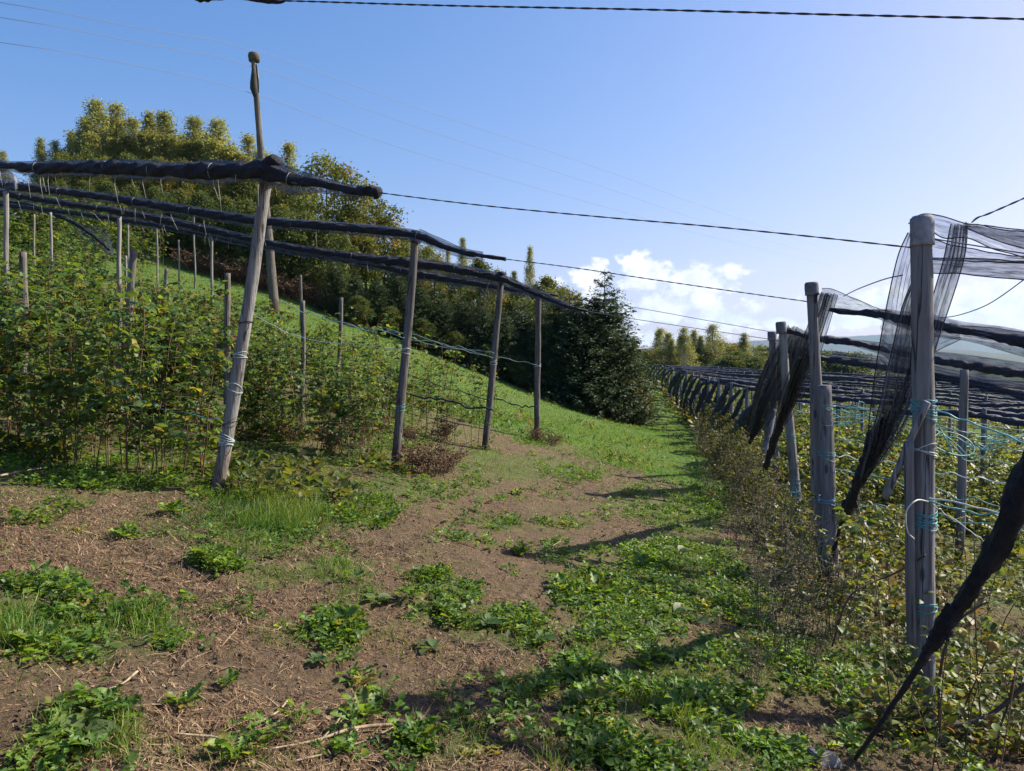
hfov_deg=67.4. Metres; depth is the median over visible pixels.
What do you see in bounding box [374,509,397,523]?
weed rosette
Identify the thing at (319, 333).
raspberry bush
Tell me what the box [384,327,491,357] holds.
twine
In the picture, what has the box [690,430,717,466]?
dry weed
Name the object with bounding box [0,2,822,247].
power line
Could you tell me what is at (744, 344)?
birch tree
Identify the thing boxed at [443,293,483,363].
spruce tree
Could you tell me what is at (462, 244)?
birch tree
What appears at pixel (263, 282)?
dead bracken
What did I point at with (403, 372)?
net post
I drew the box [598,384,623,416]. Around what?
bushy tree
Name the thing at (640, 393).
spruce tree
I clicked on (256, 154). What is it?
birch tree
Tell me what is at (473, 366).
raspberry bush
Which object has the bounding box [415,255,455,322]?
oak tree
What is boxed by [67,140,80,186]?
birch tree
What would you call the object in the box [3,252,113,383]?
raspberry bush
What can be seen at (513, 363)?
bushy tree
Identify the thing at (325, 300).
dead bracken
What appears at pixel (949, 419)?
row post
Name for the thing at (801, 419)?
raspberry bush
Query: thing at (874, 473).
raspberry bush
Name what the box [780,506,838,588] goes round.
dry weed
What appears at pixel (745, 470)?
dry weed
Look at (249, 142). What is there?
birch tree
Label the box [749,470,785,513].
dry weed
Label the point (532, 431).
dead bracken
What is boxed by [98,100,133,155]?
birch tree
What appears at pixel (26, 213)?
raspberry bush
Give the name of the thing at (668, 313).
net wire
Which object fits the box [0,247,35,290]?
raspberry bush
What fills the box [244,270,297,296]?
dead bracken
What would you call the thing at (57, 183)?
bushy tree
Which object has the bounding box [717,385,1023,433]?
rolled net
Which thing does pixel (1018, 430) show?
row post
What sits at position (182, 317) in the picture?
raspberry bush
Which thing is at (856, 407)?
twine tangle
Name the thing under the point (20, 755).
leafy weeds
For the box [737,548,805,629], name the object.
dry weed
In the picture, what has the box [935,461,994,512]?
raspberry bush
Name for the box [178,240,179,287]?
net post
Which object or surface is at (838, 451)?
raspberry bush
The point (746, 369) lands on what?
rolled net
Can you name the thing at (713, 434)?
shrub
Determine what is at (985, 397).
row post
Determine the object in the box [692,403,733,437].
shrub
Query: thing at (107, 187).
bushy tree
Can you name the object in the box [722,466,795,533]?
shrub
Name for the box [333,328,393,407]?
raspberry bush
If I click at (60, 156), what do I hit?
oak tree
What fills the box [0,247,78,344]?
raspberry bush
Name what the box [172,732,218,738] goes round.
fallen branch
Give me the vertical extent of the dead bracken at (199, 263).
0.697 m
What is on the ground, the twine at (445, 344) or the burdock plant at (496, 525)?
the burdock plant at (496, 525)
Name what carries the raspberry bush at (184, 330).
on the ground
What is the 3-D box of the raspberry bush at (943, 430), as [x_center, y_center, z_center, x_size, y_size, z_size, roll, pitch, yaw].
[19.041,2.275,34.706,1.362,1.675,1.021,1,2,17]
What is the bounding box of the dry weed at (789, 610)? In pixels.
[756,554,821,664]
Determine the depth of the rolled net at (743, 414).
15.78 m
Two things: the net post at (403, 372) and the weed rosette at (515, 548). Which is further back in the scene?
the net post at (403, 372)
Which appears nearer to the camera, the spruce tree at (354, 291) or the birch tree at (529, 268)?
the spruce tree at (354, 291)
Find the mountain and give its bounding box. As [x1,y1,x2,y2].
[638,334,1023,353]
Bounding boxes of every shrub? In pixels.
[587,373,659,422]
[634,384,666,424]
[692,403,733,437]
[693,428,738,473]
[695,411,738,451]
[700,424,763,480]
[715,438,788,504]
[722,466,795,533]
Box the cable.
[285,0,1023,19]
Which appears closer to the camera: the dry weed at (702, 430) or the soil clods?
the soil clods
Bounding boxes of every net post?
[3,190,10,348]
[33,214,35,263]
[49,212,52,280]
[116,216,121,291]
[124,256,126,296]
[127,225,128,265]
[155,229,158,297]
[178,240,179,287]
[193,217,195,288]
[210,236,213,324]
[211,180,271,493]
[390,230,420,469]
[482,271,505,449]
[534,296,540,437]
[767,331,779,480]
[775,321,801,518]
[804,282,838,585]
[809,384,816,551]
[882,214,937,742]
[954,370,968,562]
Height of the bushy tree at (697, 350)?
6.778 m
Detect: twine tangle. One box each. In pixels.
[821,416,863,425]
[840,401,876,418]
[936,426,974,456]
[960,435,997,461]
[977,428,1023,451]
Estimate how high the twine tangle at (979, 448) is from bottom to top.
0.207 m
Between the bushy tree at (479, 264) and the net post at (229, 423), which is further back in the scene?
the bushy tree at (479, 264)
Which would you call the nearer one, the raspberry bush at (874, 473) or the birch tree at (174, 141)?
the raspberry bush at (874, 473)
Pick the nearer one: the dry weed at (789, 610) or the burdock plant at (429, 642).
the burdock plant at (429, 642)
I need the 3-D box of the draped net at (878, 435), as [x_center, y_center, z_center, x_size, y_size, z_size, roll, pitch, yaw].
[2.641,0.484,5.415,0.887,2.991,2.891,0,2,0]
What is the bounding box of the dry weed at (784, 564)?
[756,527,809,615]
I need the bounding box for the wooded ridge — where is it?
[861,348,1023,370]
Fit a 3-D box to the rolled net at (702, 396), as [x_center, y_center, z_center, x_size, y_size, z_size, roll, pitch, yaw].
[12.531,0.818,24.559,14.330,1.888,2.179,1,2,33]
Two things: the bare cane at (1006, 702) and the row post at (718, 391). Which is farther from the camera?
the row post at (718, 391)
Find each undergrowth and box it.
[0,323,449,513]
[648,380,1023,759]
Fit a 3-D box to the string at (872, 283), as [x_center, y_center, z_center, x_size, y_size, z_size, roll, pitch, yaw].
[2.632,-0.728,5.734,0.035,0.096,2.606,1,2,16]
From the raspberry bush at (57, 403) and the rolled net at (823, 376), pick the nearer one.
the raspberry bush at (57, 403)
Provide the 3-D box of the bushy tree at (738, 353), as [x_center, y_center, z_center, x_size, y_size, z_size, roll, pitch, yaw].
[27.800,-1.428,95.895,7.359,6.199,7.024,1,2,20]
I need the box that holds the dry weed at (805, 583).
[771,529,837,634]
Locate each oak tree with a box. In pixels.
[41,150,78,188]
[81,152,129,203]
[116,157,165,197]
[159,157,209,203]
[198,179,249,211]
[253,183,317,240]
[279,185,325,261]
[282,149,385,264]
[315,176,413,301]
[318,202,383,293]
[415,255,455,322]
[418,244,445,314]
[470,283,515,325]
[481,266,515,318]
[522,285,572,324]
[554,282,583,316]
[638,347,680,375]
[686,348,727,375]
[705,339,739,356]
[723,343,762,354]
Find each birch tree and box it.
[0,150,19,215]
[26,136,48,182]
[38,148,68,219]
[40,139,63,161]
[62,130,76,155]
[63,95,120,201]
[64,114,99,155]
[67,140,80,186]
[80,129,104,159]
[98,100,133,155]
[100,136,126,185]
[110,131,135,181]
[114,129,158,223]
[121,113,141,186]
[137,130,177,197]
[138,109,158,144]
[139,133,193,189]
[142,109,187,159]
[172,138,198,185]
[178,115,207,159]
[178,139,207,186]
[190,115,239,191]
[200,135,224,199]
[218,145,239,196]
[225,142,243,151]
[229,150,251,203]
[237,132,256,185]
[242,147,270,197]
[278,140,305,205]
[444,252,457,311]
[453,237,471,304]
[511,270,517,324]
[523,246,539,310]
[648,327,668,363]
[650,332,664,358]
[658,332,674,363]
[661,338,678,369]
[666,327,700,379]
[688,329,699,344]
[695,334,706,349]
[699,323,732,377]
[737,332,754,355]
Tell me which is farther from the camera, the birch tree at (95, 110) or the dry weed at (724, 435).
the birch tree at (95, 110)
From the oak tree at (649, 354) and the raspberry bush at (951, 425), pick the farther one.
the oak tree at (649, 354)
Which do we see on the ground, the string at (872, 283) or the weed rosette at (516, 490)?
the weed rosette at (516, 490)
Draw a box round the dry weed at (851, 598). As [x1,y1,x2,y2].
[821,558,877,643]
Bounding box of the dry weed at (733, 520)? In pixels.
[720,483,763,543]
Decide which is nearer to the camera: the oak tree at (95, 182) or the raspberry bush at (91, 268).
the raspberry bush at (91, 268)
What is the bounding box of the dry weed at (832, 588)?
[798,529,865,642]
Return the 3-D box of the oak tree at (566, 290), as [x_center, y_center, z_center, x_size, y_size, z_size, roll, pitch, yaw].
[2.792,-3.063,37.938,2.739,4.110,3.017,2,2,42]
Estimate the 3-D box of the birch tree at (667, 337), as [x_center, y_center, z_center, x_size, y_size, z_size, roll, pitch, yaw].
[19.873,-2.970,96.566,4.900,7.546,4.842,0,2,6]
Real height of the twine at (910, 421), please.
0.354 m
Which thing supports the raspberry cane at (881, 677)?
on the ground
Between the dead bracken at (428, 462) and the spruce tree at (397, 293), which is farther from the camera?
the spruce tree at (397, 293)
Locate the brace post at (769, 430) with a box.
[757,410,775,473]
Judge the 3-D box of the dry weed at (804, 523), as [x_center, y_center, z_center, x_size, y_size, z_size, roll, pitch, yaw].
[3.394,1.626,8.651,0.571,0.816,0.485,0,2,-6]
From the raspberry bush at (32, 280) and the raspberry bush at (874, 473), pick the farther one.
the raspberry bush at (32, 280)
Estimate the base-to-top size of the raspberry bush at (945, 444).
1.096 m
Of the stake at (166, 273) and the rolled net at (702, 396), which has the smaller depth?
the stake at (166, 273)
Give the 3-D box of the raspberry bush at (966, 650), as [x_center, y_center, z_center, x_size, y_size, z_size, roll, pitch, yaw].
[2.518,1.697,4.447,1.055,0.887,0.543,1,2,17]
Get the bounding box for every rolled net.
[0,154,382,211]
[0,180,506,260]
[0,191,587,311]
[0,200,112,254]
[0,202,557,302]
[195,0,285,3]
[645,365,979,378]
[647,365,1007,387]
[653,365,989,385]
[653,367,869,384]
[655,366,936,381]
[655,367,956,385]
[661,368,1021,398]
[661,369,970,390]
[667,369,985,402]
[675,372,999,412]
[679,375,1015,415]
[682,377,1004,422]
[688,380,1023,419]
[699,378,1023,430]
[708,382,1023,430]
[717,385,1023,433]
[732,399,1023,445]
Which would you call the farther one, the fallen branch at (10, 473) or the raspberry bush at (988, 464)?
the raspberry bush at (988, 464)
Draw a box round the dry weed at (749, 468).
[731,447,771,510]
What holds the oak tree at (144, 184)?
on the ground
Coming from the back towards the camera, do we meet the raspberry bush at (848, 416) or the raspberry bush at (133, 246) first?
the raspberry bush at (848, 416)
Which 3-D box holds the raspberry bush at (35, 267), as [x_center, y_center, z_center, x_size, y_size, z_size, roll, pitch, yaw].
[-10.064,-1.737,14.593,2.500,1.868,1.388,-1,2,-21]
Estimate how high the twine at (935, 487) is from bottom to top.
0.304 m
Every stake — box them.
[19,251,28,429]
[116,295,122,423]
[122,249,137,412]
[159,268,168,353]
[224,273,230,415]
[299,275,301,332]
[299,300,305,424]
[335,297,342,391]
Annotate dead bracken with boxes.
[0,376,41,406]
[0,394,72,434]
[80,412,135,441]
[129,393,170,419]
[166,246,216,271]
[174,413,214,439]
[181,254,232,274]
[190,255,215,273]
[203,255,234,278]
[214,254,248,281]
[219,260,246,283]
[223,263,266,287]
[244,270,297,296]
[258,271,280,289]
[259,278,278,290]
[264,415,308,441]
[266,273,306,298]
[279,275,313,300]
[281,278,323,303]
[302,289,335,306]
[304,294,345,310]
[309,421,362,452]
[337,424,385,447]
[359,413,395,435]
[379,439,442,473]
[386,421,423,439]
[401,432,477,479]
[418,414,459,440]
[430,444,468,473]
[527,423,551,441]
[541,429,565,446]
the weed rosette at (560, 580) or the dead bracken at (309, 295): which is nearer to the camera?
the weed rosette at (560, 580)
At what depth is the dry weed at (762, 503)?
9.22 m
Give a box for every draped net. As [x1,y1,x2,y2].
[740,351,1023,441]
[746,326,1023,447]
[758,288,1023,488]
[827,213,1023,588]
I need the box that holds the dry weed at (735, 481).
[721,460,760,512]
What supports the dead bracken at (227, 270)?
on the ground
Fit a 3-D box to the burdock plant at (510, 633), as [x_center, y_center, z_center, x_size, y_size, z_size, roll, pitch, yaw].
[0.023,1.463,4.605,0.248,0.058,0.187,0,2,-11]
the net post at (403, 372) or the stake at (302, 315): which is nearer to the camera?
the net post at (403, 372)
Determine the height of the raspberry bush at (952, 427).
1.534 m
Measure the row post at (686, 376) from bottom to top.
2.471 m
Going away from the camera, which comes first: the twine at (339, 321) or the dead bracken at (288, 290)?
the twine at (339, 321)
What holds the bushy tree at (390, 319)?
on the ground
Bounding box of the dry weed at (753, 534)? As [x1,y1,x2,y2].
[731,500,777,561]
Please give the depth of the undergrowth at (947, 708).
7.34 m
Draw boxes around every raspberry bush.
[0,174,41,241]
[0,213,17,261]
[0,237,19,291]
[0,237,43,283]
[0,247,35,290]
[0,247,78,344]
[0,254,51,315]
[0,260,84,374]
[0,261,63,338]
[0,262,145,465]
[0,263,55,346]
[0,263,60,334]
[0,268,209,475]
[0,272,18,385]
[0,275,31,374]
[0,278,67,453]
[0,303,58,433]
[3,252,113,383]
[9,194,60,241]
[9,222,49,266]
[9,289,256,488]
[10,200,48,225]
[16,215,60,267]
[33,283,198,398]
[35,206,78,248]
[39,231,80,280]
[39,252,111,344]
[42,181,77,235]
[47,274,114,392]
[48,264,180,351]
[54,217,91,256]
[61,276,209,418]
[69,239,115,283]
[70,202,102,243]
[80,183,125,246]
[80,219,116,266]
[90,274,203,347]
[108,231,151,275]
[111,224,146,256]
[114,309,192,406]
[132,221,170,266]
[135,280,251,424]
[136,198,170,251]
[137,291,234,420]
[145,280,209,349]
[174,286,264,375]
[190,296,223,325]
[193,291,264,380]
[211,329,292,442]
[220,300,340,385]
[223,307,338,395]
[237,299,279,347]
[237,323,373,449]
[253,341,390,458]
[285,328,366,400]
[293,314,331,359]
[319,358,418,461]
[321,307,391,375]
[324,315,419,427]
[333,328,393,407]
[358,326,422,388]
[371,357,446,430]
[372,334,470,435]
[398,343,448,406]
[428,367,490,448]
[455,364,505,427]
[677,386,713,422]
[755,430,785,458]
[761,410,809,455]
[767,456,904,596]
[772,424,864,498]
[779,423,809,471]
[791,455,872,515]
[794,408,809,426]
[795,408,809,431]
[800,414,857,464]
[805,429,873,499]
[805,455,861,523]
[834,410,858,422]
[834,424,894,484]
[837,453,904,528]
[838,418,871,446]
[843,412,872,431]
[849,595,1023,762]
[853,413,903,449]
[856,442,904,513]
[863,446,935,512]
[867,431,902,464]
[870,498,981,605]
[890,416,938,448]
[893,444,944,492]
[899,420,911,441]
[902,455,1003,545]
[935,421,946,439]
[935,434,951,471]
[935,446,957,490]
[935,455,1023,544]
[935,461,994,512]
[936,418,957,437]
[936,425,969,447]
[936,438,956,450]
[939,431,980,454]
[942,466,1002,518]
[943,417,957,429]
[946,434,1012,498]
[955,432,999,463]
[969,445,1001,467]
[970,436,1023,490]
[970,550,1023,619]
[972,433,999,451]
[985,456,1020,496]
[987,442,1021,460]
[987,448,1021,511]
[1001,540,1023,604]
[1004,434,1023,455]
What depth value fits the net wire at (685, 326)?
12.03 m
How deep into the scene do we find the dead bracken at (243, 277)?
27.76 m
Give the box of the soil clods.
[1,442,1012,770]
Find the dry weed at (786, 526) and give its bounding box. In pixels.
[768,496,813,565]
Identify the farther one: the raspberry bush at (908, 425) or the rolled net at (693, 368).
the rolled net at (693, 368)
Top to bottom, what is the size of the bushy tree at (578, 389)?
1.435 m
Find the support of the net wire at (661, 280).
attached to the net post at (824, 452)
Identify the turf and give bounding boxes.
[0,233,754,499]
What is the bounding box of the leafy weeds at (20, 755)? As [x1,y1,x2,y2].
[0,361,1023,770]
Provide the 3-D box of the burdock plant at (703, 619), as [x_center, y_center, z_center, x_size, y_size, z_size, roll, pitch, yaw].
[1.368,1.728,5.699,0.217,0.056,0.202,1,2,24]
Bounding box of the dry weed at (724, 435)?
[711,432,747,481]
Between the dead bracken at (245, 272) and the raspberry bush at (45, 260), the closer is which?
the raspberry bush at (45, 260)
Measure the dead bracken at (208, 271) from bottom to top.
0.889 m
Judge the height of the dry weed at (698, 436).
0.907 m
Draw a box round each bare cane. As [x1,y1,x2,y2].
[831,554,925,646]
[937,600,986,745]
[946,683,1023,728]
[995,662,1017,760]
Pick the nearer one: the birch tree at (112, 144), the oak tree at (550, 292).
the oak tree at (550, 292)
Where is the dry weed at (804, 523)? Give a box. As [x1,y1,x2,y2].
[781,492,838,545]
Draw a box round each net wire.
[380,192,909,247]
[506,259,806,301]
[561,296,768,331]
[588,311,779,340]
[935,238,1023,253]
[971,197,1023,222]
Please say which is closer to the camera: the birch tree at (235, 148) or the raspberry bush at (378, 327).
the raspberry bush at (378, 327)
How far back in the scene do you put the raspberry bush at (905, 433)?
22.50 m
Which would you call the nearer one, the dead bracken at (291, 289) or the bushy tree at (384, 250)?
the dead bracken at (291, 289)
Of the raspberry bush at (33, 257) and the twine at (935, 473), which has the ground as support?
the raspberry bush at (33, 257)
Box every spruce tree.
[302,272,320,303]
[309,262,350,315]
[333,269,375,322]
[362,275,400,330]
[382,272,413,336]
[392,280,443,348]
[423,290,475,357]
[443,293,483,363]
[443,302,468,339]
[458,296,509,373]
[475,306,532,384]
[478,308,493,341]
[500,301,546,387]
[506,308,578,398]
[511,298,594,398]
[520,296,656,419]
[526,289,635,406]
[561,271,674,425]
[593,314,660,424]
[607,336,652,425]
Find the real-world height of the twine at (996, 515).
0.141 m
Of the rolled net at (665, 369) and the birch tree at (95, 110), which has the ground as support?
the birch tree at (95, 110)
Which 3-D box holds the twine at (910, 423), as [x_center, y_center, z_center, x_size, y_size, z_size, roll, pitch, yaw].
[5.768,0.579,11.271,3.102,0.418,0.062,0,2,14]
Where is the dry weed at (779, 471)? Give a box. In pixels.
[767,455,788,483]
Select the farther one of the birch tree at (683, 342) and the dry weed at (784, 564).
the birch tree at (683, 342)
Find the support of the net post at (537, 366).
on the ground
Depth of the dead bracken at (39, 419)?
9.23 m
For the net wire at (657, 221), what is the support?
attached to the net post at (916, 458)
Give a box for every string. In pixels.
[843,274,902,296]
[943,279,1023,317]
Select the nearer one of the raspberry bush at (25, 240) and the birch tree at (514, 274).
the raspberry bush at (25, 240)
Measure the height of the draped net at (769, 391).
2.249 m
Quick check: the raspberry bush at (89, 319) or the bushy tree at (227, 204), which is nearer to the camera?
the raspberry bush at (89, 319)
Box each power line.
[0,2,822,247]
[0,17,826,257]
[0,42,823,263]
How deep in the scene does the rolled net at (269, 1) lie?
2.81 m
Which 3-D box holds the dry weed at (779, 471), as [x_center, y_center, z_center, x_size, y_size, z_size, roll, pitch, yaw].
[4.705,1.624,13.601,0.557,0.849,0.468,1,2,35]
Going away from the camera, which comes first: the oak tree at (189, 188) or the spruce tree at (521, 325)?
the spruce tree at (521, 325)
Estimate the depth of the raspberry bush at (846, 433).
20.62 m
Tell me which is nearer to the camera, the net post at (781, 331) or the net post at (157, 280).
the net post at (781, 331)
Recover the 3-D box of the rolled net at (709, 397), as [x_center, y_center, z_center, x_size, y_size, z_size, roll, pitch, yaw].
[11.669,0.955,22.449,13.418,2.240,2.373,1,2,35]
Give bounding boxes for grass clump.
[58,489,397,561]
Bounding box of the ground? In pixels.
[0,218,1023,770]
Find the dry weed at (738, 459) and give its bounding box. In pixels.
[728,441,758,474]
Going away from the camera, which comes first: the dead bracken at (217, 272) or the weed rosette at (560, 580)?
the weed rosette at (560, 580)
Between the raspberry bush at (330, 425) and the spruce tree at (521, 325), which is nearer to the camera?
the raspberry bush at (330, 425)
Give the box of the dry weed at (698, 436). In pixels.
[687,423,710,456]
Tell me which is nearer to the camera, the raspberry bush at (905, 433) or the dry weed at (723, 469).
the dry weed at (723, 469)
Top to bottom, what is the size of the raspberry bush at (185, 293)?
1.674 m
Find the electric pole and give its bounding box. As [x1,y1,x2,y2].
[248,51,279,312]
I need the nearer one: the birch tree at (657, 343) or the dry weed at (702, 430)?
the dry weed at (702, 430)
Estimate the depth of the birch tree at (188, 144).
42.49 m
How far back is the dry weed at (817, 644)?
4.95 m
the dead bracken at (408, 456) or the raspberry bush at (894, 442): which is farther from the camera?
the raspberry bush at (894, 442)
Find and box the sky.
[0,0,1023,348]
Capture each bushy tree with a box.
[28,174,56,186]
[50,179,72,224]
[65,180,93,224]
[66,148,109,198]
[83,198,108,233]
[94,180,129,234]
[103,149,143,224]
[109,183,145,241]
[129,206,161,248]
[133,184,177,241]
[137,155,180,194]
[151,210,183,256]
[161,188,192,257]
[170,213,206,260]
[176,180,224,222]
[177,189,218,263]
[195,219,233,271]
[196,192,244,270]
[216,197,265,277]
[220,179,259,250]
[242,209,285,277]
[249,200,310,281]
[252,192,280,210]
[278,209,334,296]
[297,219,355,293]
[343,295,375,326]
[357,216,409,305]
[376,306,404,336]
[387,250,433,308]
[401,241,424,283]
[411,318,441,349]
[439,331,471,361]
[444,264,486,329]
[454,259,495,319]
[469,343,500,373]
[500,293,541,333]
[505,355,534,386]
[527,274,571,317]
[534,367,565,397]
[565,375,594,406]
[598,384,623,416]
[673,344,714,380]
[707,349,758,378]
[709,354,754,388]
[741,354,766,386]
[751,342,768,351]
[753,349,768,360]
[808,361,835,380]
[820,349,859,389]
[821,351,843,388]
[825,351,873,394]
[836,351,885,390]
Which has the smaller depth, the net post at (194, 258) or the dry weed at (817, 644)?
the dry weed at (817, 644)
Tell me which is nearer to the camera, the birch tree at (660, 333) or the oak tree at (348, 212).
the oak tree at (348, 212)
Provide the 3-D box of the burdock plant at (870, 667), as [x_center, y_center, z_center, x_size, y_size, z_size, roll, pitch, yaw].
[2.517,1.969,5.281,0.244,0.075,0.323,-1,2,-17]
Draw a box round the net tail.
[854,450,1023,759]
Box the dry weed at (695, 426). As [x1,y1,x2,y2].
[687,415,703,439]
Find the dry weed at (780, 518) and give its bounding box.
[755,474,801,548]
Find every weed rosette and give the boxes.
[9,619,64,646]
[108,527,140,536]
[157,499,192,512]
[159,681,204,708]
[202,729,268,759]
[215,667,240,686]
[308,604,365,640]
[330,501,355,511]
[340,685,383,718]
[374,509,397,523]
[386,716,442,753]
[395,581,427,596]
[437,562,450,576]
[509,488,525,493]
[511,546,526,555]
[547,571,579,596]
[576,569,622,597]
[623,551,653,568]
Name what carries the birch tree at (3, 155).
on the ground
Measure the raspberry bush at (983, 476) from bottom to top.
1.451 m
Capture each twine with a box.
[79,368,219,419]
[255,315,401,348]
[275,300,403,337]
[348,325,492,352]
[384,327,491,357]
[411,339,535,364]
[793,409,1012,439]
[793,412,1017,433]
[793,435,1014,464]
[797,402,1022,430]
[835,409,1023,441]
[835,469,999,506]
[836,415,1022,451]
[836,455,1005,483]
[836,501,1023,531]
[928,500,997,516]
[929,497,998,513]
[931,503,983,540]
[935,409,1023,443]
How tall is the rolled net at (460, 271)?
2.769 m
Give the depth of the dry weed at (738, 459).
13.58 m
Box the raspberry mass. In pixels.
[638,362,1023,439]
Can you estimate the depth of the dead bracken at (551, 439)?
15.23 m
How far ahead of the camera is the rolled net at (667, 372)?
38.47 m
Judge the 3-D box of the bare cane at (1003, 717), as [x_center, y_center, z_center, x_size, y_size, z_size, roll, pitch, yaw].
[2.710,1.780,4.208,0.120,0.570,0.010,0,2,0]
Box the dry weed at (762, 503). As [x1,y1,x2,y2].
[739,468,789,541]
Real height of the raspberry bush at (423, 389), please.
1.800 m
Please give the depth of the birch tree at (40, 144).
44.55 m
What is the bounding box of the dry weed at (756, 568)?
[733,535,776,595]
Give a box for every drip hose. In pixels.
[409,393,492,409]
[410,374,489,399]
[495,398,536,407]
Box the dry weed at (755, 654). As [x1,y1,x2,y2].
[732,610,791,697]
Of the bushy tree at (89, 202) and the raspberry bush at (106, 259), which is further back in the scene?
the bushy tree at (89, 202)
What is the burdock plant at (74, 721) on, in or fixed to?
on the ground
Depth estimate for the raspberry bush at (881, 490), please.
13.55 m
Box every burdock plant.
[33,714,120,740]
[303,652,327,662]
[362,593,395,603]
[415,638,447,654]
[474,613,502,624]
[488,523,504,527]
[495,622,533,636]
[530,630,557,641]
[652,602,693,616]
[664,545,692,553]
[683,612,708,624]
[845,651,867,660]
[858,661,894,681]
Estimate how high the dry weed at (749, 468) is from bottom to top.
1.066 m
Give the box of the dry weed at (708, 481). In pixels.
[692,457,724,502]
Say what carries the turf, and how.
on the ground
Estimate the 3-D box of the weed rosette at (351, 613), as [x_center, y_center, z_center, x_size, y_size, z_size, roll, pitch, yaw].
[-0.935,1.264,4.129,0.275,0.140,0.281,-1,2,-35]
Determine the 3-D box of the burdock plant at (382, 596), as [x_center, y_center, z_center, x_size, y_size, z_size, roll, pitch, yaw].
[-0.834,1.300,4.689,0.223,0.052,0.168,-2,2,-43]
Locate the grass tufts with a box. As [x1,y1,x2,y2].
[0,388,1023,770]
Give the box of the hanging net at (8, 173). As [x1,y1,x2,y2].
[0,171,18,191]
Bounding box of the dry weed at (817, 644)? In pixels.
[791,589,840,674]
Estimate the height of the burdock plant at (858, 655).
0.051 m
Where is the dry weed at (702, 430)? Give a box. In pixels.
[692,418,712,447]
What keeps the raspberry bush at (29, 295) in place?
on the ground
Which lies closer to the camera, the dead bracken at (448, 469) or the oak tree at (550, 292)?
the dead bracken at (448, 469)
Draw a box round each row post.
[680,370,681,395]
[685,371,687,391]
[698,375,700,411]
[707,377,709,425]
[717,379,720,419]
[729,382,732,419]
[745,386,748,408]
[835,386,838,436]
[860,389,863,430]
[948,391,951,446]
[980,408,986,502]
[984,395,987,450]
[1016,406,1019,452]
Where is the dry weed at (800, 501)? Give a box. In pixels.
[773,489,811,547]
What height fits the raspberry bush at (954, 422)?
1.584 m
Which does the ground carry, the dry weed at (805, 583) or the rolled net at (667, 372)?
the dry weed at (805, 583)
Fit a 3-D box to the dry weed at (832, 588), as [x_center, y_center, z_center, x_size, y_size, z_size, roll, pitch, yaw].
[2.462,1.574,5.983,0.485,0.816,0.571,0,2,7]
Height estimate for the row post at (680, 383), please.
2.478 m
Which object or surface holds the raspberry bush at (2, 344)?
on the ground
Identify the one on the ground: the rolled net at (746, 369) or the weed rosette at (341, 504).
the weed rosette at (341, 504)
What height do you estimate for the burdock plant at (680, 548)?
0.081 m
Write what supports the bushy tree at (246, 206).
on the ground
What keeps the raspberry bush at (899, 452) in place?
on the ground
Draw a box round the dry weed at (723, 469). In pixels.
[712,449,743,495]
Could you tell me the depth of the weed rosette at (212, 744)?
2.77 m
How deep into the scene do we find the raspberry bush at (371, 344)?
16.03 m
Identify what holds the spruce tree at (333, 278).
on the ground
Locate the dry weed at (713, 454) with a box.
[703,433,727,474]
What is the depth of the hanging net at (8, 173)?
9.82 m
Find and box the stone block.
[803,746,842,769]
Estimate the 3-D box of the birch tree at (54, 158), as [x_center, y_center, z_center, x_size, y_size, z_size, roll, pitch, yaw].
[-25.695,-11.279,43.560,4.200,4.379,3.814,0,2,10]
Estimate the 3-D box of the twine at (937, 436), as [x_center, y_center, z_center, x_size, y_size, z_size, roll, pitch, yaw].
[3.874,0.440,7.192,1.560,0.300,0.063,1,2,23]
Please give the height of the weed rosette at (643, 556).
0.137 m
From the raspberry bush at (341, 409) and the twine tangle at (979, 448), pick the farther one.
the raspberry bush at (341, 409)
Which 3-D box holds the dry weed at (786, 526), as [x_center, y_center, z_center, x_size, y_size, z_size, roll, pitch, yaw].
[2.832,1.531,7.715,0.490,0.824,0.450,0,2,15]
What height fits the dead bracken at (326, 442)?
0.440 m
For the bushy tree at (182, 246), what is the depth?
28.65 m
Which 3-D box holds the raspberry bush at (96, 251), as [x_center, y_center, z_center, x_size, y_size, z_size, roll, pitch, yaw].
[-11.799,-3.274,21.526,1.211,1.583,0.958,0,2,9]
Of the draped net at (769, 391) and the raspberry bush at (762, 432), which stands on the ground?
the raspberry bush at (762, 432)
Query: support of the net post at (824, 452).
on the ground
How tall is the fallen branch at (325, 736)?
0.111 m
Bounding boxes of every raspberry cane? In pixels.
[804,505,889,659]
[833,501,1023,730]
[853,599,1023,770]
[855,500,957,641]
[896,589,999,770]
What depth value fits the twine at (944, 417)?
11.09 m
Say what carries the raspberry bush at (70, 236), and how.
on the ground
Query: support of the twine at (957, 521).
attached to the net post at (916, 458)
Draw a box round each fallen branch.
[0,467,42,476]
[106,670,138,688]
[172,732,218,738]
[245,700,287,728]
[270,711,405,761]
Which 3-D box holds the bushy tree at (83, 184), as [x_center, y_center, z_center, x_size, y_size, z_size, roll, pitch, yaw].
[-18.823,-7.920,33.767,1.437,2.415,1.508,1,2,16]
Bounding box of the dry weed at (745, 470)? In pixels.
[727,451,762,510]

